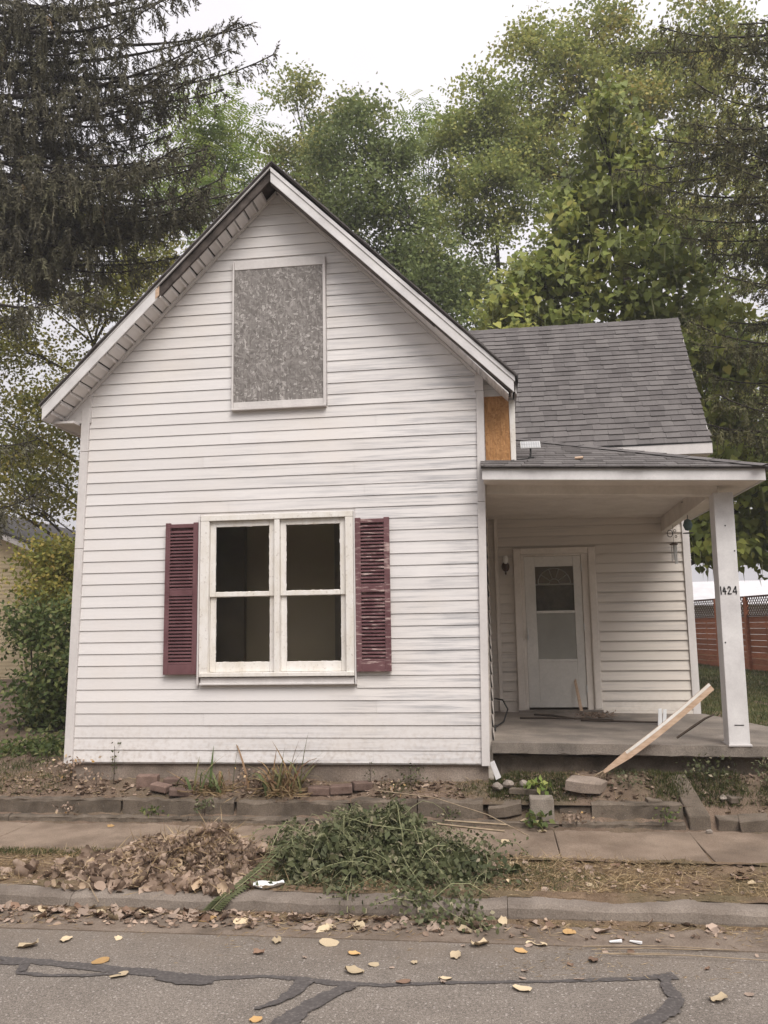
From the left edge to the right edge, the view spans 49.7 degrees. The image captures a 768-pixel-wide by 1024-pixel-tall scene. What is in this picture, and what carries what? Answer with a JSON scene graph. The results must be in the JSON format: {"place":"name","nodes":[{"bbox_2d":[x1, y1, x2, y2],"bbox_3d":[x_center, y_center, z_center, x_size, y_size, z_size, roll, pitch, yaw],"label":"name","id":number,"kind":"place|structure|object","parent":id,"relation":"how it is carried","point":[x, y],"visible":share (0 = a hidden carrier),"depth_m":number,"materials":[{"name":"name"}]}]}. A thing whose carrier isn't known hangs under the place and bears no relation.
{"place":"outdoors","nodes":[
{"label":"outdoors","id":0,"kind":"place"},
{"bbox_2d":[0,928,767,1023],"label":"road","id":1,"kind":"structure","parent":0,"point":[49,977],"depth_m":4.23,"materials":[{"name":"asphalt"}]},
{"bbox_2d":[17,939,38,947],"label":"fallen leaf","id":2,"kind":"object","parent":1,"relation":"on","point":[22,945],"visible":1,"depth_m":4.80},
{"bbox_2d":[91,957,109,963],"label":"fallen leaf","id":3,"kind":"object","parent":1,"relation":"on","point":[100,960],"visible":1,"depth_m":4.57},
{"bbox_2d":[319,938,338,946],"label":"fallen leaf","id":4,"kind":"object","parent":1,"relation":"on","point":[326,942],"visible":1,"depth_m":4.78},
{"bbox_2d":[345,965,364,973],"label":"fallen leaf","id":5,"kind":"object","parent":1,"relation":"on","point":[354,969],"visible":1,"depth_m":4.38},
{"bbox_2d":[450,950,460,958],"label":"fallen leaf","id":6,"kind":"object","parent":1,"relation":"on","point":[455,954],"visible":1,"depth_m":4.58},
{"bbox_2d":[513,984,531,990],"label":"fallen leaf","id":7,"kind":"object","parent":1,"relation":"on","point":[523,988],"visible":1,"depth_m":4.13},
{"bbox_2d":[583,945,767,960],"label":"straw stems","id":8,"kind":"object","parent":1,"relation":"on","point":[663,953],"visible":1,"depth_m":4.55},
{"bbox_2d":[709,992,727,1000],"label":"fallen leaf","id":9,"kind":"object","parent":1,"relation":"on","point":[720,996],"visible":1,"depth_m":4.00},
{"bbox_2d":[0,821,767,864],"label":"sidewalk","id":10,"kind":"structure","parent":0,"point":[729,846],"depth_m":6.61,"materials":[{"name":"concrete"}]},
{"bbox_2d":[1,848,765,865],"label":"soil on sidewalk","id":11,"kind":"structure","parent":10,"relation":"on","point":[652,861],"depth_m":5.93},
{"bbox_2d":[0,820,767,838],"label":"soil by ledge","id":12,"kind":"structure","parent":10,"relation":"on","point":[615,830],"depth_m":6.98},
{"bbox_2d":[562,810,602,825],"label":"weed","id":13,"kind":"object","parent":12,"relation":"on","point":[580,818],"visible":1,"depth_m":6.89,"materials":[{"name":"brown plant"}]},
{"bbox_2d":[202,793,585,935],"bbox_3d":[-0.115,2.350,5.840,3.381,0.604,1.800,-2,-8,7],"label":"brush heap","id":14,"kind":"object","parent":10,"relation":"on","point":[396,842],"visible":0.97,"depth_m":5.68,"materials":[{"name":"green plant"}]},
{"bbox_2d":[376,790,528,835],"bbox_3d":[0.508,2.279,6.263,1.152,0.327,0.057,-2,-8,7],"label":"twig","id":15,"kind":"object","parent":14,"relation":"on","point":[454,804],"visible":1,"depth_m":6.24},
{"bbox_2d":[437,823,504,832],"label":"twig","id":16,"kind":"object","parent":14,"relation":"on","point":[468,827],"visible":1,"depth_m":5.80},
{"bbox_2d":[445,819,506,825],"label":"twig","id":17,"kind":"object","parent":14,"relation":"on","point":[485,823],"visible":1,"depth_m":5.86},
{"bbox_2d":[523,809,555,830],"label":"weed","id":18,"kind":"object","parent":10,"relation":"on","point":[538,823],"visible":0.97,"depth_m":6.89,"materials":[{"name":"green plant"}]},
{"bbox_2d":[0,908,767,952],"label":"gutter","id":19,"kind":"object","parent":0,"point":[685,939],"visible":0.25,"depth_m":4.91,"materials":[{"name":"concrete"}]},
{"bbox_2d":[78,908,95,915],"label":"fallen leaf","id":20,"kind":"object","parent":19,"relation":"on","point":[82,911],"visible":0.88,"depth_m":5.35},
{"bbox_2d":[233,917,247,923],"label":"fallen leaf","id":21,"kind":"object","parent":19,"relation":"on","point":[242,920],"visible":0.98,"depth_m":5.14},
{"bbox_2d":[300,923,315,929],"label":"fallen leaf","id":22,"kind":"object","parent":19,"relation":"on","point":[305,927],"visible":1,"depth_m":5.02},
{"bbox_2d":[316,923,329,931],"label":"fallen leaf","id":23,"kind":"object","parent":19,"relation":"on","point":[324,927],"visible":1,"depth_m":4.98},
{"bbox_2d":[0,884,767,927],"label":"kerb","id":24,"kind":"structure","parent":19,"relation":"on","point":[672,912],"depth_m":5.22,"materials":[{"name":"concrete"}]},
{"bbox_2d":[0,878,767,903],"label":"soil on kerb","id":25,"kind":"structure","parent":24,"relation":"on","point":[620,898],"depth_m":5.24,"materials":[{"name":"soil"}]},
{"bbox_2d":[18,905,767,931],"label":"soil in gutter","id":26,"kind":"structure","parent":19,"relation":"on","point":[625,925],"depth_m":5.04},
{"bbox_2d":[426,920,438,930],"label":"fallen leaf","id":27,"kind":"object","parent":19,"relation":"on","point":[435,925],"visible":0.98,"depth_m":4.99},
{"bbox_2d":[593,925,611,932],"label":"fallen leaf","id":28,"kind":"object","parent":19,"relation":"on","point":[597,930],"visible":1,"depth_m":4.87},
{"bbox_2d":[0,666,767,830],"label":"yard","id":29,"kind":"structure","parent":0,"point":[712,811],"depth_m":7.41,"materials":[{"name":"soil"}]},
{"bbox_2d":[0,727,64,762],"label":"weed patch","id":30,"kind":"object","parent":29,"relation":"on","point":[44,746],"visible":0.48,"depth_m":9.35,"materials":[{"name":"green plant"}]},
{"bbox_2d":[0,582,72,733],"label":"shrub","id":31,"kind":"object","parent":29,"relation":"on","point":[42,703],"visible":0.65,"depth_m":11.54,"materials":[{"name":"green plant"}]},
{"bbox_2d":[0,517,75,629],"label":"sapling","id":32,"kind":"object","parent":29,"relation":"on","point":[52,562],"visible":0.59,"depth_m":12.78,"materials":[{"name":"green plant"}]},
{"bbox_2d":[0,515,75,678],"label":"neighbour house","id":33,"kind":"structure","parent":29,"relation":"on","point":[6,664],"depth_m":23.51,"materials":[{"name":"beige"}]},
{"bbox_2d":[0,455,79,534],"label":"young tree","id":34,"kind":"object","parent":29,"relation":"on","point":[4,480],"visible":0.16,"depth_m":17.63,"materials":[{"name":"green plant"}]},
{"bbox_2d":[35,754,100,783],"bbox_3d":[-2.979,2.439,7.843,0.578,0.273,0.620,2,-8,-17],"label":"weed","id":35,"kind":"object","parent":29,"relation":"on","point":[71,767],"visible":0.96,"depth_m":7.83,"materials":[{"name":"brown plant"}]},
{"bbox_2d":[75,772,109,791],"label":"weed","id":36,"kind":"object","parent":29,"relation":"on","point":[100,779],"visible":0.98,"depth_m":7.74,"materials":[{"name":"brown plant"}]},
{"bbox_2d":[0,202,193,547],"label":"locust tree","id":37,"kind":"object","parent":29,"relation":"on","point":[44,459],"visible":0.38,"depth_m":19.58,"materials":[{"name":"green plant"}]},
{"bbox_2d":[111,742,121,783],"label":"weed","id":38,"kind":"object","parent":29,"relation":"on","point":[112,759],"visible":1,"depth_m":7.86,"materials":[{"name":"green plant"}]},
{"bbox_2d":[0,0,280,545],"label":"spruce tree","id":39,"kind":"object","parent":29,"relation":"on","point":[50,221],"visible":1,"depth_m":14.13,"materials":[{"name":"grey plant"}]},
{"bbox_2d":[136,774,159,787],"bbox_3d":[-2.219,2.527,7.789,0.200,0.110,0.100,-1,-5,2],"label":"brick","id":40,"kind":"object","parent":29,"relation":"on","point":[144,780],"visible":0.8,"depth_m":7.74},
{"bbox_2d":[163,776,186,784],"bbox_3d":[-1.958,2.521,7.776,0.200,0.056,0.100,-1,-5,2],"label":"brick","id":41,"kind":"object","parent":29,"relation":"on","point":[172,780],"visible":0.87,"depth_m":7.73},
{"bbox_2d":[166,745,250,798],"bbox_3d":[-1.633,2.427,7.628,0.938,0.568,0.441,-2,-8,7],"label":"iris clump","id":42,"kind":"object","parent":29,"relation":"on","point":[210,788],"visible":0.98,"depth_m":7.61,"materials":[{"name":"plant"}]},
{"bbox_2d":[124,69,309,275],"bbox_3d":[-4.625,-4.392,25.030,6.978,18.974,5.668,2,-8,-18],"label":"ailanthus tree","id":43,"kind":"object","parent":29,"relation":"on","point":[218,132],"visible":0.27,"depth_m":25.61,"materials":[{"name":"green plant"}]},
{"bbox_2d":[228,767,262,788],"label":"weed","id":44,"kind":"object","parent":29,"relation":"on","point":[254,771],"visible":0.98,"depth_m":7.62,"materials":[{"name":"brown plant"}]},
{"bbox_2d":[225,736,332,801],"bbox_3d":[-0.932,2.354,7.534,1.076,0.692,0.568,-2,-8,7],"label":"iris clump","id":45,"kind":"object","parent":29,"relation":"on","point":[281,786],"visible":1,"depth_m":7.50,"materials":[{"name":"plant"}]},
{"bbox_2d":[243,52,382,238],"bbox_3d":[-2.772,-4.604,26.612,4.521,19.779,5.975,3,-9,-27],"label":"elm tree","id":46,"kind":"object","parent":29,"relation":"on","point":[301,87],"visible":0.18,"depth_m":26.61,"materials":[{"name":"green plant"}]},
{"bbox_2d":[307,785,329,795],"bbox_3d":[-0.585,2.511,7.471,0.200,0.070,0.100,2,-4,1],"label":"brick","id":47,"kind":"object","parent":29,"relation":"on","point":[320,790],"visible":0.89,"depth_m":7.42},
{"bbox_2d":[0,795,685,829],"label":"retaining wall","id":48,"kind":"structure","parent":29,"relation":"on","point":[270,811],"depth_m":7.36,"materials":[{"name":"concrete"}]},
{"bbox_2d":[53,801,79,815],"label":"weed","id":49,"kind":"object","parent":48,"relation":"on","point":[70,806],"visible":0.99,"depth_m":7.50,"materials":[{"name":"brown plant"}]},
{"bbox_2d":[139,804,168,817],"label":"weed","id":50,"kind":"object","parent":48,"relation":"on","point":[149,810],"visible":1,"depth_m":7.40,"materials":[{"name":"green plant"}]},
{"bbox_2d":[0,813,663,825],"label":"soil on ledge","id":51,"kind":"structure","parent":48,"relation":"on","point":[506,819],"depth_m":7.12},
{"bbox_2d":[192,795,214,815],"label":"weed","id":52,"kind":"object","parent":51,"relation":"on","point":[203,805],"visible":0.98,"depth_m":7.37,"materials":[{"name":"green plant"}]},
{"bbox_2d":[0,792,689,806],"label":"soil on edging","id":53,"kind":"structure","parent":48,"relation":"on","point":[488,800],"depth_m":7.42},
{"bbox_2d":[149,781,172,792],"bbox_3d":[-2.062,2.547,7.664,0.180,0.060,0.110,3,-2,22],"label":"brick","id":54,"kind":"object","parent":53,"relation":"on","point":[160,787],"visible":0.88,"depth_m":7.62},
{"bbox_2d":[169,787,192,796],"bbox_3d":[-1.861,2.563,7.584,0.210,0.060,0.100,7,-6,-16],"label":"brick","id":55,"kind":"object","parent":53,"relation":"on","point":[173,791],"visible":0.98,"depth_m":7.54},
{"bbox_2d":[330,783,352,794],"bbox_3d":[-0.385,2.497,7.467,0.200,0.072,0.100,-3,-4,-2],"label":"brick","id":56,"kind":"object","parent":53,"relation":"on","point":[338,789],"visible":1,"depth_m":7.42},
{"bbox_2d":[430,806,460,819],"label":"weed","id":57,"kind":"object","parent":48,"relation":"on","point":[443,813],"visible":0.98,"depth_m":7.07,"materials":[{"name":"green plant"}]},
{"bbox_2d":[488,799,521,817],"bbox_3d":[1.039,2.544,7.119,0.302,0.097,0.179,-7,1,1],"label":"concrete chunk","id":58,"kind":"object","parent":48,"relation":"on","point":[511,807],"visible":0.99,"depth_m":7.05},
{"bbox_2d":[529,795,554,821],"bbox_3d":[1.340,2.518,7.045,0.200,0.187,0.170,-2,-8,7],"label":"cinder block","id":59,"kind":"object","parent":48,"relation":"on","point":[543,803],"depth_m":6.97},
{"bbox_2d":[652,807,681,825],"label":"weed","id":60,"kind":"object","parent":48,"relation":"on","point":[669,816],"visible":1,"depth_m":6.83,"materials":[{"name":"green plant"}]},
{"bbox_2d":[351,780,372,790],"bbox_3d":[-0.199,2.479,7.506,0.180,0.070,0.100,5,-6,-21],"label":"brick","id":61,"kind":"object","parent":29,"relation":"on","point":[361,785],"visible":0.91,"depth_m":7.46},
{"bbox_2d":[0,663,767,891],"bbox_3d":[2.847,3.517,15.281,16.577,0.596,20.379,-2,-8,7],"label":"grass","id":62,"kind":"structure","parent":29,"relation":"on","point":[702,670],"depth_m":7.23,"materials":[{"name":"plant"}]},
{"bbox_2d":[0,747,767,815],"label":"leaf litter","id":63,"kind":"object","parent":29,"relation":"on","point":[231,794],"visible":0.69,"depth_m":7.52,"materials":[{"name":"brown plant"}]},
{"bbox_2d":[291,71,499,330],"bbox_3d":[0.866,-3.657,22.706,8.038,16.699,5.157,-2,-8,7],"label":"oak tree","id":64,"kind":"object","parent":29,"relation":"on","point":[387,214],"visible":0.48,"depth_m":22.69,"materials":[{"name":"green plant"}]},
{"bbox_2d":[378,776,412,796],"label":"weed","id":65,"kind":"object","parent":29,"relation":"on","point":[392,786],"visible":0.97,"depth_m":7.38,"materials":[{"name":"brown plant"}]},
{"bbox_2d":[39,160,767,781],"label":"wooden house","id":66,"kind":"structure","parent":29,"relation":"on","point":[317,498],"depth_m":8.12,"materials":[{"name":"white wood"}]},
{"bbox_2d":[196,511,356,685],"bbox_3d":[-1.023,0.821,7.907,1.537,1.623,0.115,-2,-8,7],"label":"double window","id":67,"kind":"structure","parent":66,"relation":"in","point":[258,672],"depth_m":7.88,"materials":[{"name":"white paint"}]},
{"bbox_2d":[231,255,326,411],"bbox_3d":[-1.047,-1.786,8.246,0.955,1.560,0.062,-2,-8,7],"label":"boarded window","id":68,"kind":"structure","parent":66,"relation":"in","point":[279,333],"depth_m":8.24,"materials":[{"name":"wood"}]},
{"bbox_2d":[490,761,500,779],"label":"loose trim","id":69,"kind":"structure","parent":66,"relation":"attached to","point":[495,770],"depth_m":7.39,"materials":[{"name":"white metal"}]},
{"bbox_2d":[494,698,507,730],"bbox_3d":[1.235,2.119,8.710,0.158,0.246,1.007,-2,-8,7],"label":"black cable","id":70,"kind":"object","parent":66,"relation":"on","point":[502,722],"visible":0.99,"depth_m":8.87,"materials":[{"name":"plastic"}]},
{"bbox_2d":[502,556,508,574],"bbox_3d":[1.514,0.664,10.311,0.096,0.235,0.110,-2,-8,7],"label":"wall lamp","id":71,"kind":"object","parent":66,"relation":"attached to","point":[505,565],"visible":1,"depth_m":10.32,"materials":[{"name":"glass"}]},
{"bbox_2d":[516,441,540,459],"bbox_3d":[1.342,-0.580,7.923,0.342,0.221,0.142,1,-8,-16],"label":"solar light","id":72,"kind":"object","parent":66,"relation":"attached to","point":[529,444],"visible":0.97,"depth_m":7.95,"materials":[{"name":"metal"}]},
{"bbox_2d":[523,557,586,708],"bbox_3d":[2.137,1.407,10.338,0.900,2.200,0.253,-2,-8,7],"label":"inner door","id":73,"kind":"structure","parent":66,"relation":"in","point":[556,632],"depth_m":10.26,"materials":[{"name":"white metal"}]},
{"bbox_2d":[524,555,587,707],"bbox_3d":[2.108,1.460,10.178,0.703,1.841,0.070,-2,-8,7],"label":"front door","id":74,"kind":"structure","parent":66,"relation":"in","point":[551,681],"depth_m":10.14,"materials":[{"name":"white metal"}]},
{"bbox_2d":[520,717,613,719],"bbox_3d":[2.011,2.286,9.169,1.021,0.032,0.059,-4,-8,19],"label":"porch stick","id":75,"kind":"object","parent":66,"relation":"on","point":[561,718],"visible":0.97,"depth_m":9.18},
{"bbox_2d":[574,679,582,710],"bbox_3d":[2.337,2.200,9.976,0.039,0.374,0.121,4,-9,-31],"label":"wood offcut","id":76,"kind":"object","parent":66,"relation":"on","point":[578,697],"visible":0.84,"depth_m":9.97,"materials":[{"name":"brown wood"}]},
{"bbox_2d":[574,709,617,718],"bbox_3d":[2.405,2.288,9.352,0.586,0.121,0.421,-2,-8,7],"label":"porch debris","id":77,"kind":"object","parent":66,"relation":"on","point":[600,715],"visible":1,"depth_m":9.36,"materials":[{"name":"brown plant"}]},
{"bbox_2d":[581,719,657,722],"bbox_3d":[2.553,2.247,8.893,0.876,0.029,0.075,-4,-8,20],"label":"porch stick","id":78,"kind":"object","parent":66,"relation":"on","point":[625,721],"visible":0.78,"depth_m":8.87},
{"bbox_2d":[658,708,666,725],"bbox_3d":[2.923,2.153,8.703,0.105,0.175,0.041,-2,-8,7],"label":"white scrap","id":79,"kind":"object","parent":66,"relation":"on","point":[660,715],"visible":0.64,"depth_m":8.70,"materials":[{"name":"plastic"}]},
{"bbox_2d":[667,526,677,563],"bbox_3d":[3.330,0.374,9.533,0.093,0.455,0.094,5,-10,-37],"label":"wind chime","id":80,"kind":"object","parent":66,"relation":"hanging from","point":[674,551],"visible":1,"depth_m":9.52,"materials":[{"name":"grey metal"}]},
{"bbox_2d":[681,502,693,533],"bbox_3d":[3.195,0.055,8.729,0.110,0.347,0.110,-2,-8,7],"label":"hanging ornament","id":81,"kind":"object","parent":66,"relation":"hanging from","point":[687,524],"visible":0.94,"depth_m":8.69,"materials":[{"name":"black plastic"}]},
{"bbox_2d":[676,714,713,738],"bbox_3d":[2.729,1.878,7.260,0.338,0.214,0.023,-2,-8,7],"label":"dark branch","id":82,"kind":"object","parent":66,"relation":"on","point":[692,727],"visible":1,"depth_m":7.26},
{"bbox_2d":[390,763,427,786],"bbox_3d":[0.226,2.377,7.485,0.451,0.226,0.317,6,-10,-40],"label":"weed","id":83,"kind":"object","parent":29,"relation":"on","point":[410,767],"visible":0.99,"depth_m":7.47,"materials":[{"name":"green plant"}]},
{"bbox_2d":[378,86,478,270],"bbox_3d":[1.389,-4.404,26.128,4.588,19.105,4.242,-6,-9,30],"label":"walnut tree","id":84,"kind":"object","parent":29,"relation":"on","point":[427,180],"visible":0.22,"depth_m":26.76,"materials":[{"name":"green plant"}]},
{"bbox_2d":[492,782,502,790],"bbox_3d":[1.004,2.415,7.296,0.094,0.075,0.089,-8,-11,42],"label":"stone","id":85,"kind":"object","parent":29,"relation":"on","point":[496,785],"visible":1,"depth_m":7.27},
{"bbox_2d":[402,54,593,330],"bbox_3d":[3.476,-4.493,24.669,5.687,18.804,5.122,-2,-8,7],"label":"ash tree","id":86,"kind":"object","parent":29,"relation":"on","point":[480,177],"visible":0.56,"depth_m":24.75,"materials":[{"name":"green plant"}]},
{"bbox_2d":[503,780,513,787],"bbox_3d":[1.096,2.390,7.283,0.093,0.074,0.107,3,-9,-28],"label":"stone","id":87,"kind":"object","parent":29,"relation":"on","point":[508,783],"visible":1,"depth_m":7.25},
{"bbox_2d":[509,787,546,794],"bbox_3d":[1.263,2.433,7.228,0.346,0.050,0.109,1,-2,5],"label":"concrete chunk","id":88,"kind":"object","parent":29,"relation":"on","point":[517,790],"visible":0.82,"depth_m":7.19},
{"bbox_2d":[523,775,552,794],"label":"weed","id":89,"kind":"object","parent":29,"relation":"on","point":[533,782],"visible":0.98,"depth_m":7.18,"materials":[{"name":"green plant"}]},
{"bbox_2d":[565,775,607,793],"bbox_3d":[1.744,2.356,7.168,0.370,0.094,0.189,4,5,2],"label":"concrete chunk","id":90,"kind":"object","parent":29,"relation":"on","point":[585,784],"visible":1,"depth_m":7.10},
{"bbox_2d":[467,66,767,582],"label":"catalpa tree","id":91,"kind":"object","parent":29,"relation":"on","point":[559,273],"visible":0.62,"depth_m":16.31,"materials":[{"name":"green plant"}]},
{"bbox_2d":[480,0,767,373],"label":"maple tree","id":92,"kind":"object","parent":29,"relation":"on","point":[654,85],"visible":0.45,"depth_m":25.30,"materials":[{"name":"green plant"}]},
{"bbox_2d":[608,768,655,787],"bbox_3d":[2.099,2.309,7.173,0.359,0.180,0.375,5,-10,-34],"label":"weed","id":93,"kind":"object","parent":29,"relation":"on","point":[623,772],"visible":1,"depth_m":7.15,"materials":[{"name":"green plant"}]},
{"bbox_2d":[560,774,711,830],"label":"concrete steps","id":94,"kind":"structure","parent":29,"relation":"on","point":[697,815],"depth_m":6.94,"materials":[{"name":"concrete"}]},
{"bbox_2d":[645,797,661,802],"bbox_3d":[2.287,2.442,7.017,0.150,0.030,0.098,6,-3,-9],"label":"concrete chunk","id":95,"kind":"object","parent":94,"relation":"on","point":[652,800],"visible":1,"depth_m":6.98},
{"bbox_2d":[594,683,713,778],"bbox_3d":[2.339,1.938,7.238,1.108,0.861,0.035,-2,-8,5],"label":"broken board","id":96,"kind":"object","parent":29,"relation":"on","point":[672,719],"visible":0.95,"depth_m":7.22,"materials":[{"name":"brown wood"}]},
{"bbox_2d":[610,17,767,475],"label":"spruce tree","id":97,"kind":"object","parent":29,"relation":"on","point":[744,146],"visible":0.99,"depth_m":14.21,"materials":[{"name":"green plant"}]},
{"bbox_2d":[675,753,736,782],"bbox_3d":[2.780,2.197,7.165,0.506,0.259,0.525,-4,-9,24],"label":"weed","id":98,"kind":"object","parent":29,"relation":"on","point":[697,764],"visible":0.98,"depth_m":7.13,"materials":[{"name":"green plant"}]},
{"bbox_2d":[715,815,740,830],"bbox_3d":[2.830,2.584,6.831,0.202,0.156,0.194,1,-2,5],"label":"concrete chunk","id":99,"kind":"object","parent":29,"relation":"on","point":[727,822],"visible":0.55,"depth_m":6.74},
{"bbox_2d":[692,580,767,652],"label":"white shed","id":100,"kind":"structure","parent":29,"relation":"on","point":[703,590],"depth_m":33.43,"materials":[{"name":"metal"}]},
{"bbox_2d":[694,594,767,670],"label":"wooden fence","id":101,"kind":"object","parent":29,"relation":"on","point":[755,627],"visible":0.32,"depth_m":20.94,"materials":[{"name":"brown wood"}]},
{"bbox_2d":[724,793,741,803],"bbox_3d":[2.956,2.415,6.994,0.192,0.053,0.128,9,0,-26],"label":"concrete chunk","id":102,"kind":"object","parent":29,"relation":"on","point":[733,799],"visible":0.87,"depth_m":6.93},
{"bbox_2d":[738,813,767,832],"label":"concrete chunk","id":103,"kind":"object","parent":29,"relation":"on","point":[753,822],"visible":0.79,"depth_m":6.69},
{"bbox_2d":[747,757,767,783],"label":"weed","id":104,"kind":"object","parent":29,"relation":"on","point":[766,770],"visible":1,"depth_m":7.06,"materials":[{"name":"green plant"}]},
{"bbox_2d":[0,851,767,903],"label":"verge","id":105,"kind":"structure","parent":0,"point":[734,868],"depth_m":5.54,"materials":[{"name":"soil"}]},
{"bbox_2d":[1,804,330,911],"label":"leaf heap","id":106,"kind":"object","parent":105,"relation":"on","point":[223,852],"visible":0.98,"depth_m":5.78,"materials":[{"name":"brown plant"}]},
{"bbox_2d":[253,880,284,888],"bbox_3d":[-0.765,2.475,5.508,0.210,0.040,0.116,0,-8,-10],"label":"plastic bag","id":107,"kind":"object","parent":105,"relation":"on","point":[279,883],"visible":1,"depth_m":5.52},
{"bbox_2d":[0,768,767,980],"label":"dry grass","id":108,"kind":"structure","parent":105,"relation":"on","point":[612,877],"depth_m":5.52,"materials":[{"name":"plant"}]},
{"bbox_2d":[0,854,767,944],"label":"verge litter","id":109,"kind":"object","parent":105,"relation":"on","point":[214,913],"visible":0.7,"depth_m":5.20,"materials":[{"name":"brown plant"}]},
{"bbox_2d":[0,0,767,581],"label":"sky","id":110,"kind":"structure","parent":0,"point":[412,45],"materials":[{"name":"white"}]},
{"bbox_2d":[698,654,767,725],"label":"lawn","id":111,"kind":"structure","parent":0,"point":[718,707],"depth_m":14.11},
{"bbox_2d":[691,291,767,512],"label":"tree","id":112,"kind":"object","parent":111,"relation":"on","point":[752,338],"visible":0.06,"depth_m":22.88,"materials":[{"name":"green plant"}]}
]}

